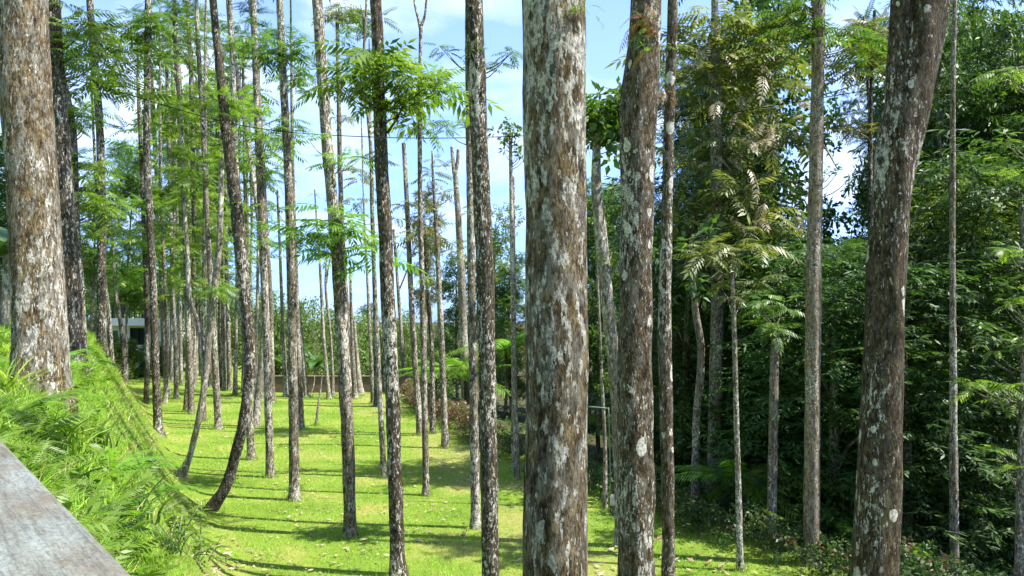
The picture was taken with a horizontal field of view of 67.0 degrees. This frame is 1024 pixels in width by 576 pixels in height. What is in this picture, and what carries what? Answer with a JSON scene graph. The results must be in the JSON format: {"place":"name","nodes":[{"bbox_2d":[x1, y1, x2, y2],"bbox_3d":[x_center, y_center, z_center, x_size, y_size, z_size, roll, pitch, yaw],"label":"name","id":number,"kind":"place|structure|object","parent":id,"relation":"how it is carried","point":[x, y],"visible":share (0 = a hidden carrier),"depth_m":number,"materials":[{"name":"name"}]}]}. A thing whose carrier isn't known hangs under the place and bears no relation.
{"place":"outdoors","nodes":[
{"label":"outdoors","id":0,"kind":"place"},
{"bbox_2d":[1,322,1013,575],"bbox_3d":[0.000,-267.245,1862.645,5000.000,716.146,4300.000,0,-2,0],"label":"ground","id":1,"kind":"structure","parent":0,"point":[513,514],"depth_m":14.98,"materials":[{"name":"green plant"}]},
{"bbox_2d":[0,0,77,419],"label":"slender tree","id":2,"kind":"object","parent":1,"relation":"on","point":[39,314],"visible":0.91,"depth_m":6.20,"materials":[{"name":"brown plant"}]},
{"bbox_2d":[0,227,87,328],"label":"banana plant","id":3,"kind":"object","parent":1,"relation":"on","point":[5,308],"visible":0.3,"depth_m":14.96,"materials":[{"name":"green plant"}]},
{"bbox_2d":[0,440,130,575],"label":"parapet","id":4,"kind":"structure","parent":1,"relation":"on","point":[44,531],"depth_m":1.07,"materials":[{"name":"concrete"}]},
{"bbox_2d":[13,400,118,454],"bbox_3d":[-2.724,0.841,4.750,0.703,0.329,0.958,0,-2,0],"label":"grass clump","id":5,"kind":"object","parent":1,"relation":"on","point":[72,437],"visible":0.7,"depth_m":4.68,"materials":[{"name":"green plant"}]},
{"bbox_2d":[48,0,123,372],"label":"slender tree","id":6,"kind":"object","parent":1,"relation":"on","point":[70,245],"visible":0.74,"depth_m":10.51,"materials":[{"name":"green plant"}]},
{"bbox_2d":[0,312,193,575],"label":"bank weeds","id":7,"kind":"object","parent":1,"relation":"on","point":[91,528],"visible":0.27,"depth_m":4.03,"materials":[{"name":"green plant"}]},
{"bbox_2d":[74,91,127,367],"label":"slender tree","id":8,"kind":"object","parent":1,"relation":"on","point":[109,321],"visible":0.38,"depth_m":24.42,"materials":[{"name":"green plant"}]},
{"bbox_2d":[79,176,124,331],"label":"leafy tree","id":9,"kind":"object","parent":1,"relation":"on","point":[88,270],"visible":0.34,"depth_m":39.94,"materials":[{"name":"green plant"}]},
{"bbox_2d":[0,316,209,575],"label":"bank grass","id":10,"kind":"structure","parent":1,"relation":"on","point":[81,466],"depth_m":5.62,"materials":[{"name":"green plant"}]},
{"bbox_2d":[63,26,150,355],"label":"slender tree","id":11,"kind":"object","parent":1,"relation":"on","point":[77,166],"visible":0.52,"depth_m":11.70,"materials":[{"name":"green plant"}]},
{"bbox_2d":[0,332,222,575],"bbox_3d":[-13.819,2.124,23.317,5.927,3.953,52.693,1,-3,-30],"label":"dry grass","id":12,"kind":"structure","parent":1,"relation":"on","point":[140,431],"depth_m":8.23,"materials":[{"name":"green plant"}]},
{"bbox_2d":[62,0,179,357],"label":"slender tree","id":13,"kind":"object","parent":1,"relation":"on","point":[101,327],"visible":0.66,"depth_m":21.43,"materials":[{"name":"green plant"}]},
{"bbox_2d":[92,138,168,373],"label":"leafy tree","id":14,"kind":"object","parent":1,"relation":"on","point":[137,298],"visible":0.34,"depth_m":45.85,"materials":[{"name":"green plant"}]},
{"bbox_2d":[81,442,184,489],"bbox_3d":[-2.882,1.322,5.654,0.901,0.418,1.030,0,-2,0],"label":"fern","id":15,"kind":"object","parent":1,"relation":"on","point":[122,464],"visible":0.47,"depth_m":5.71,"materials":[{"name":"green plant"}]},
{"bbox_2d":[98,0,183,437],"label":"slender tree","id":16,"kind":"object","parent":1,"relation":"on","point":[148,21],"visible":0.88,"depth_m":22.80,"materials":[{"name":"green plant"}]},
{"bbox_2d":[106,299,185,368],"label":"house","id":17,"kind":"structure","parent":1,"relation":"on","point":[136,327],"depth_m":56.87,"materials":[{"name":"grey glass"}]},
{"bbox_2d":[79,3,213,403],"bbox_3d":[-15.932,-3.711,33.350,5.567,17.584,4.292,0,-2,0],"label":"slender tree","id":18,"kind":"object","parent":1,"relation":"on","point":[135,151],"visible":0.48,"depth_m":33.06,"materials":[{"name":"green plant"}]},
{"bbox_2d":[107,32,198,395],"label":"slender tree","id":19,"kind":"object","parent":1,"relation":"on","point":[161,308],"visible":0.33,"depth_m":36.87,"materials":[{"name":"green plant"}]},
{"bbox_2d":[105,0,210,403],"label":"slender tree","id":20,"kind":"object","parent":1,"relation":"on","point":[165,280],"visible":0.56,"depth_m":33.43,"materials":[{"name":"green plant"}]},
{"bbox_2d":[102,26,215,398],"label":"slender tree","id":21,"kind":"object","parent":1,"relation":"on","point":[165,87],"visible":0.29,"depth_m":35.58,"materials":[{"name":"green plant"}]},
{"bbox_2d":[111,0,235,413],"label":"slender tree","id":22,"kind":"object","parent":1,"relation":"on","point":[173,5],"visible":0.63,"depth_m":29.89,"materials":[{"name":"green plant"}]},
{"bbox_2d":[151,0,239,429],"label":"slender tree","id":23,"kind":"object","parent":1,"relation":"on","point":[208,230],"visible":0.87,"depth_m":25.76,"materials":[{"name":"green plant"}]},
{"bbox_2d":[152,0,248,411],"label":"slender tree","id":24,"kind":"object","parent":1,"relation":"on","point":[194,217],"visible":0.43,"depth_m":30.64,"materials":[{"name":"green plant"}]},
{"bbox_2d":[158,0,255,421],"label":"slender tree","id":25,"kind":"object","parent":1,"relation":"on","point":[206,85],"visible":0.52,"depth_m":27.74,"materials":[{"name":"green plant"}]},
{"bbox_2d":[158,39,259,390],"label":"slender tree","id":26,"kind":"object","parent":1,"relation":"on","point":[228,348],"visible":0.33,"depth_m":39.27,"materials":[{"name":"green plant"}]},
{"bbox_2d":[176,149,252,478],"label":"slender tree","id":27,"kind":"object","parent":1,"relation":"on","point":[205,352],"visible":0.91,"depth_m":17.00,"materials":[{"name":"brown plant"}]},
{"bbox_2d":[197,0,261,511],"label":"slender tree","id":28,"kind":"object","parent":1,"relation":"on","point":[214,503],"visible":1,"depth_m":14.50,"materials":[{"name":"brown plant"}]},
{"bbox_2d":[210,0,262,460],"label":"slender tree","id":29,"kind":"object","parent":1,"relation":"on","point":[250,453],"visible":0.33,"depth_m":20.26,"materials":[{"name":"brown plant"}]},
{"bbox_2d":[202,19,282,393],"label":"slender tree","id":30,"kind":"object","parent":1,"relation":"on","point":[223,29],"visible":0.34,"depth_m":38.24,"materials":[{"name":"green plant"}]},
{"bbox_2d":[207,40,280,395],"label":"slender tree","id":31,"kind":"object","parent":1,"relation":"on","point":[235,375],"visible":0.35,"depth_m":36.95,"materials":[{"name":"green plant"}]},
{"bbox_2d":[226,0,263,427],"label":"slender tree","id":32,"kind":"object","parent":1,"relation":"on","point":[258,397],"visible":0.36,"depth_m":26.25,"materials":[{"name":"brown plant"}]},
{"bbox_2d":[211,0,313,478],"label":"slender tree","id":33,"kind":"object","parent":1,"relation":"on","point":[259,151],"visible":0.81,"depth_m":17.81,"materials":[{"name":"green plant"}]},
{"bbox_2d":[239,18,303,393],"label":"slender tree","id":34,"kind":"object","parent":1,"relation":"on","point":[256,260],"visible":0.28,"depth_m":37.06,"materials":[{"name":"green plant"}]},
{"bbox_2d":[231,290,315,374],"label":"leafy tree","id":35,"kind":"object","parent":1,"relation":"on","point":[277,321],"visible":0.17,"depth_m":45.45,"materials":[{"name":"green plant"}]},
{"bbox_2d":[232,0,316,402],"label":"slender tree","id":36,"kind":"object","parent":1,"relation":"on","point":[271,312],"visible":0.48,"depth_m":33.76,"materials":[{"name":"green plant"}]},
{"bbox_2d":[227,0,334,501],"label":"slender tree","id":37,"kind":"object","parent":1,"relation":"on","point":[283,57],"visible":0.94,"depth_m":15.65,"materials":[{"name":"green plant"}]},
{"bbox_2d":[276,190,287,396],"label":"slender tree","id":38,"kind":"object","parent":1,"relation":"on","point":[284,370],"visible":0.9,"depth_m":36.42,"materials":[{"name":"brown plant"}]},
{"bbox_2d":[274,295,334,374],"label":"leafy tree","id":39,"kind":"object","parent":1,"relation":"on","point":[311,324],"visible":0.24,"depth_m":47.68,"materials":[{"name":"green plant"}]},
{"bbox_2d":[290,0,330,429],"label":"slender tree","id":40,"kind":"object","parent":1,"relation":"on","point":[300,399],"visible":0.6,"depth_m":25.65,"materials":[{"name":"brown plant"}]},
{"bbox_2d":[247,0,426,537],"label":"slender tree","id":41,"kind":"object","parent":1,"relation":"on","point":[332,238],"visible":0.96,"depth_m":13.03,"materials":[{"name":"green plant"}]},
{"bbox_2d":[263,375,412,392],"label":"garden wall","id":42,"kind":"structure","parent":1,"relation":"on","point":[310,379],"depth_m":38.58,"materials":[{"name":"grey concrete"}]},
{"bbox_2d":[310,1,376,380],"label":"slender tree","id":43,"kind":"object","parent":1,"relation":"on","point":[335,15],"visible":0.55,"depth_m":36.08,"materials":[{"name":"green plant"}]},
{"bbox_2d":[314,302,380,375],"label":"leafy tree","id":44,"kind":"object","parent":1,"relation":"on","point":[365,361],"visible":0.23,"depth_m":49.75,"materials":[{"name":"green plant"}]},
{"bbox_2d":[329,18,385,403],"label":"slender tree","id":45,"kind":"object","parent":1,"relation":"on","point":[371,370],"visible":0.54,"depth_m":33.45,"materials":[{"name":"brown plant"}]},
{"bbox_2d":[339,7,401,406],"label":"slender tree","id":46,"kind":"object","parent":1,"relation":"on","point":[360,31],"visible":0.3,"depth_m":32.31,"materials":[{"name":"green plant"}]},
{"bbox_2d":[360,0,387,477],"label":"slender tree","id":47,"kind":"object","parent":1,"relation":"on","point":[383,466],"visible":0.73,"depth_m":17.85,"materials":[{"name":"brown plant"}]},
{"bbox_2d":[297,0,504,575],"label":"slender tree","id":48,"kind":"object","parent":1,"relation":"on","point":[373,66],"visible":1,"depth_m":11.00,"materials":[{"name":"green plant"}]},
{"bbox_2d":[400,142,432,435],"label":"slender tree","id":49,"kind":"object","parent":1,"relation":"on","point":[417,400],"visible":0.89,"depth_m":24.24,"materials":[{"name":"brown plant"}]},
{"bbox_2d":[390,0,464,496],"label":"slender tree","id":50,"kind":"object","parent":1,"relation":"on","point":[425,445],"visible":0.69,"depth_m":16.07,"materials":[{"name":"brown plant"}]},
{"bbox_2d":[410,187,448,355],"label":"leafy tree","id":51,"kind":"object","parent":1,"relation":"on","point":[432,284],"visible":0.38,"depth_m":43.94,"materials":[{"name":"green plant"}]},
{"bbox_2d":[398,313,460,397],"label":"leafy tree","id":52,"kind":"object","parent":1,"relation":"on","point":[449,388],"visible":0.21,"depth_m":47.41,"materials":[{"name":"green plant"}]},
{"bbox_2d":[391,154,475,433],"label":"slender tree","id":53,"kind":"object","parent":1,"relation":"on","point":[427,243],"visible":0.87,"depth_m":24.48,"materials":[{"name":"green plant"}]},
{"bbox_2d":[423,151,449,448],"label":"slender tree","id":54,"kind":"object","parent":1,"relation":"on","point":[445,444],"visible":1,"depth_m":21.86,"materials":[{"name":"brown plant"}]},
{"bbox_2d":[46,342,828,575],"bbox_3d":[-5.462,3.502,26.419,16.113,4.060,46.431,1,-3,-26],"label":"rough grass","id":55,"kind":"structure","parent":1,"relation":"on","point":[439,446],"depth_m":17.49,"materials":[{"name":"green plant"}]},
{"bbox_2d":[400,377,506,443],"bbox_3d":[-2.855,4.294,29.155,1.617,1.220,15.667,1,-2,-17],"label":"hedge","id":56,"kind":"object","parent":1,"relation":"on","point":[456,417],"visible":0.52,"depth_m":25.62,"materials":[{"name":"green plant"}]},
{"bbox_2d":[433,250,477,397],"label":"leafy tree","id":57,"kind":"object","parent":1,"relation":"on","point":[455,331],"visible":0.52,"depth_m":39.77,"materials":[{"name":"green plant"}]},
{"bbox_2d":[434,20,480,529],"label":"slender tree","id":58,"kind":"object","parent":1,"relation":"on","point":[475,518],"visible":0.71,"depth_m":13.44,"materials":[{"name":"brown plant"}]},
{"bbox_2d":[450,146,469,406],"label":"slender tree","id":59,"kind":"object","parent":1,"relation":"on","point":[461,294],"visible":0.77,"depth_m":31.60,"materials":[{"name":"brown plant"}]},
{"bbox_2d":[422,0,522,575],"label":"slender tree","id":60,"kind":"object","parent":1,"relation":"on","point":[485,276],"visible":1,"depth_m":9.92,"materials":[{"name":"brown plant"}]},
{"bbox_2d":[445,332,524,419],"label":"palm","id":61,"kind":"object","parent":1,"relation":"on","point":[519,339],"visible":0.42,"depth_m":29.82,"materials":[{"name":"green plant"}]},
{"bbox_2d":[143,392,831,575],"bbox_3d":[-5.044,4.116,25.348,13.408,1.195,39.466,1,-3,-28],"label":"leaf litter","id":62,"kind":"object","parent":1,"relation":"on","point":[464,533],"visible":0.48,"depth_m":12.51,"materials":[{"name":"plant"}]},
{"bbox_2d":[466,202,525,392],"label":"leafy tree","id":63,"kind":"object","parent":1,"relation":"on","point":[498,245],"visible":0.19,"depth_m":37.82,"materials":[{"name":"green plant"}]},
{"bbox_2d":[487,117,523,479],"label":"slender tree","id":64,"kind":"object","parent":1,"relation":"on","point":[514,359],"visible":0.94,"depth_m":17.71,"materials":[{"name":"brown plant"}]},
{"bbox_2d":[494,249,525,409],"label":"leafy tree","id":65,"kind":"object","parent":1,"relation":"on","point":[501,294],"visible":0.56,"depth_m":33.65,"materials":[{"name":"green plant"}]},
{"bbox_2d":[522,0,588,575],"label":"slender tree","id":66,"kind":"object","parent":1,"relation":"on","point":[555,532],"visible":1,"depth_m":3.87,"materials":[{"name":"brown plant"}]},
{"bbox_2d":[594,227,607,508],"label":"forest tree","id":67,"kind":"object","parent":1,"relation":"on","point":[605,495],"visible":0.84,"depth_m":14.85,"materials":[{"name":"grey plant"}]},
{"bbox_2d":[587,185,620,426],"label":"leafy tree","id":68,"kind":"object","parent":1,"relation":"on","point":[592,305],"visible":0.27,"depth_m":29.53,"materials":[{"name":"green plant"}]},
{"bbox_2d":[587,197,620,430],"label":"tree","id":69,"kind":"object","parent":1,"relation":"on","point":[590,328],"visible":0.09,"depth_m":30.36,"materials":[{"name":"green plant"}]},
{"bbox_2d":[585,76,659,548],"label":"slender tree","id":70,"kind":"object","parent":1,"relation":"on","point":[602,126],"visible":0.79,"depth_m":12.41,"materials":[{"name":"grey plant"}]},
{"bbox_2d":[617,0,667,575],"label":"slender tree","id":71,"kind":"object","parent":1,"relation":"on","point":[640,108],"visible":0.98,"depth_m":8.26,"materials":[{"name":"brown plant"}]},
{"bbox_2d":[657,0,680,575],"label":"slender tree","id":72,"kind":"object","parent":1,"relation":"on","point":[664,346],"visible":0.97,"depth_m":9.94,"materials":[{"name":"brown plant"}]},
{"bbox_2d":[652,211,728,504],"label":"forest tree","id":73,"kind":"object","parent":1,"relation":"on","point":[694,283],"visible":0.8,"depth_m":15.09,"materials":[{"name":"green plant"}]},
{"bbox_2d":[588,151,798,482],"bbox_3d":[4.363,1.095,18.796,5.807,8.365,5.424,0,-2,0],"label":"tree","id":74,"kind":"object","parent":1,"relation":"on","point":[684,372],"visible":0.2,"depth_m":18.27,"materials":[{"name":"green plant"}]},
{"bbox_2d":[653,26,742,414],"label":"tree","id":75,"kind":"object","parent":1,"relation":"on","point":[680,122],"visible":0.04,"depth_m":30.79,"materials":[{"name":"green plant"}]},
{"bbox_2d":[652,36,784,418],"bbox_3d":[5.890,-0.539,21.889,4.403,13.943,4.542,1,-2,-16],"label":"tree","id":76,"kind":"object","parent":1,"relation":"on","point":[685,135],"visible":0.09,"depth_m":21.66,"materials":[{"name":"green plant"}]},
{"bbox_2d":[435,390,1013,575],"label":"undergrowth","id":77,"kind":"object","parent":1,"relation":"on","point":[995,570],"visible":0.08,"depth_m":13.41,"materials":[{"name":"green plant"}]},
{"bbox_2d":[604,0,847,497],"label":"forest tree","id":78,"kind":"object","parent":1,"relation":"on","point":[712,50],"visible":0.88,"depth_m":16.95,"materials":[{"name":"green plant"}]},
{"bbox_2d":[656,460,802,522],"bbox_3d":[3.998,3.615,13.898,3.136,1.454,2.640,0,-2,0],"label":"fern","id":79,"kind":"object","parent":1,"relation":"on","point":[724,475],"visible":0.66,"depth_m":13.85,"materials":[{"name":"green plant"}]},
{"bbox_2d":[673,380,798,494],"bbox_3d":[4.836,3.571,17.585,2.533,3.172,2.603,0,-2,-11],"label":"shrub","id":80,"kind":"object","parent":1,"relation":"on","point":[685,424],"visible":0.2,"depth_m":17.26,"materials":[{"name":"green plant"}]},
{"bbox_2d":[672,232,804,571],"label":"forest tree","id":81,"kind":"object","parent":1,"relation":"on","point":[710,248],"visible":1,"depth_m":11.23,"materials":[{"name":"green plant"}]},
{"bbox_2d":[652,213,827,483],"bbox_3d":[5.477,1.859,19.359,5.733,7.186,5.625,-2,-3,41],"label":"tree","id":82,"kind":"object","parent":1,"relation":"on","point":[727,334],"visible":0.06,"depth_m":18.82,"materials":[{"name":"green plant"}]},
{"bbox_2d":[497,426,989,575],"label":"hedge","id":83,"kind":"object","parent":1,"relation":"on","point":[705,510],"visible":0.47,"depth_m":11.76,"materials":[{"name":"green plant"}]},
{"bbox_2d":[690,393,821,487],"bbox_3d":[5.349,3.508,16.386,3.122,2.438,3.657,0,-2,0],"label":"fern","id":84,"kind":"object","parent":1,"relation":"on","point":[766,434],"visible":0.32,"depth_m":16.13,"materials":[{"name":"green plant"}]},
{"bbox_2d":[736,294,804,543],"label":"forest tree","id":85,"kind":"object","parent":1,"relation":"on","point":[775,332],"visible":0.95,"depth_m":12.60,"materials":[{"name":"green plant"}]},
{"bbox_2d":[703,0,867,462],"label":"tree","id":86,"kind":"object","parent":1,"relation":"on","point":[788,176],"visible":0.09,"depth_m":20.85,"materials":[{"name":"green plant"}]},
{"bbox_2d":[682,228,912,502],"bbox_3d":[6.086,1.964,16.950,4.424,6.513,4.462,1,-2,-17],"label":"tree","id":87,"kind":"object","parent":1,"relation":"on","point":[750,348],"visible":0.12,"depth_m":16.59,"materials":[{"name":"green plant"}]},
{"bbox_2d":[744,0,887,568],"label":"forest tree","id":88,"kind":"object","parent":1,"relation":"on","point":[818,31],"visible":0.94,"depth_m":11.56,"materials":[{"name":"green plant"}]},
{"bbox_2d":[742,463,928,556],"bbox_3d":[5.555,3.904,13.624,3.318,1.564,3.560,0,-2,0],"label":"shrub","id":89,"kind":"object","parent":1,"relation":"on","point":[795,483],"visible":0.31,"depth_m":13.09,"materials":[{"name":"green plant"}]},
{"bbox_2d":[692,244,985,551],"bbox_3d":[5.970,2.172,14.221,5.276,5.886,4.990,0,-2,0],"label":"tree","id":90,"kind":"object","parent":1,"relation":"on","point":[832,441],"visible":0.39,"depth_m":13.89,"materials":[{"name":"green plant"}]},
{"bbox_2d":[743,235,941,500],"bbox_3d":[7.222,2.131,17.147,4.644,6.526,4.715,0,-2,0],"label":"tree","id":91,"kind":"object","parent":1,"relation":"on","point":[841,238],"visible":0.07,"depth_m":16.85,"materials":[{"name":"green plant"}]},
{"bbox_2d":[824,10,888,243],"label":"forest tree","id":92,"kind":"object","parent":1,"relation":"on","point":[870,128],"visible":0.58,"depth_m":17.15,"materials":[{"name":"green plant"}]},
{"bbox_2d":[832,0,889,248],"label":"tree","id":93,"kind":"object","parent":1,"relation":"on","point":[851,104],"visible":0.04,"depth_m":38.35,"materials":[{"name":"green plant"}]},
{"bbox_2d":[747,238,1022,575],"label":"tree","id":94,"kind":"object","parent":1,"relation":"on","point":[938,405],"visible":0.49,"depth_m":12.69,"materials":[{"name":"green plant"}]},
{"bbox_2d":[851,0,950,575],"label":"slender tree","id":95,"kind":"object","parent":1,"relation":"on","point":[917,33],"visible":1,"depth_m":7.27,"materials":[{"name":"brown plant"}]},
{"bbox_2d":[850,48,982,420],"bbox_3d":[11.018,-0.108,21.192,3.615,13.467,3.451,1,-3,-25],"label":"tree","id":96,"kind":"object","parent":1,"relation":"on","point":[858,189],"visible":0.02,"depth_m":21.69,"materials":[{"name":"green plant"}]},
{"bbox_2d":[840,0,1023,486],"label":"tree","id":97,"kind":"object","parent":1,"relation":"on","point":[971,98],"visible":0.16,"depth_m":18.53,"materials":[{"name":"green plant"}]},
{"bbox_2d":[841,145,1023,572],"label":"tree","id":98,"kind":"object","parent":1,"relation":"on","point":[976,369],"visible":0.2,"depth_m":14.88,"materials":[{"name":"green plant"}]},
{"bbox_2d":[858,397,1017,567],"bbox_3d":[7.506,3.704,13.776,2.682,3.544,2.812,0,-2,0],"label":"shrub","id":99,"kind":"object","parent":1,"relation":"on","point":[945,486],"visible":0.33,"depth_m":13.13,"materials":[{"name":"green plant"}]},
{"bbox_2d":[949,0,959,575],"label":"forest tree","id":100,"kind":"object","parent":1,"relation":"on","point":[953,491],"visible":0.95,"depth_m":11.16,"materials":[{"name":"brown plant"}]},
{"bbox_2d":[903,112,1023,569],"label":"tree","id":101,"kind":"object","parent":1,"relation":"on","point":[979,194],"visible":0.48,"depth_m":13.75,"materials":[{"name":"green plant"}]},
{"bbox_2d":[908,42,1023,491],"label":"tree","id":102,"kind":"object","parent":1,"relation":"on","point":[1013,122],"visible":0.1,"depth_m":18.59,"materials":[{"name":"green plant"}]},
{"bbox_2d":[920,11,1023,482],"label":"tree","id":103,"kind":"object","parent":1,"relation":"on","point":[986,41],"visible":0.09,"depth_m":19.10,"materials":[{"name":"green plant"}]},
{"bbox_2d":[944,52,1023,575],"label":"forest tree","id":104,"kind":"object","parent":1,"relation":"on","point":[1018,535],"visible":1,"depth_m":10.14,"materials":[{"name":"green plant"}]},
{"bbox_2d":[959,10,1023,480],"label":"tree","id":105,"kind":"object","parent":1,"relation":"on","point":[1010,52],"visible":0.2,"depth_m":18.54,"materials":[{"name":"green plant"}]},
{"bbox_2d":[0,0,1023,322],"label":"sky","id":106,"kind":"structure","parent":0,"point":[444,23],"materials":[{"name":"blue"}]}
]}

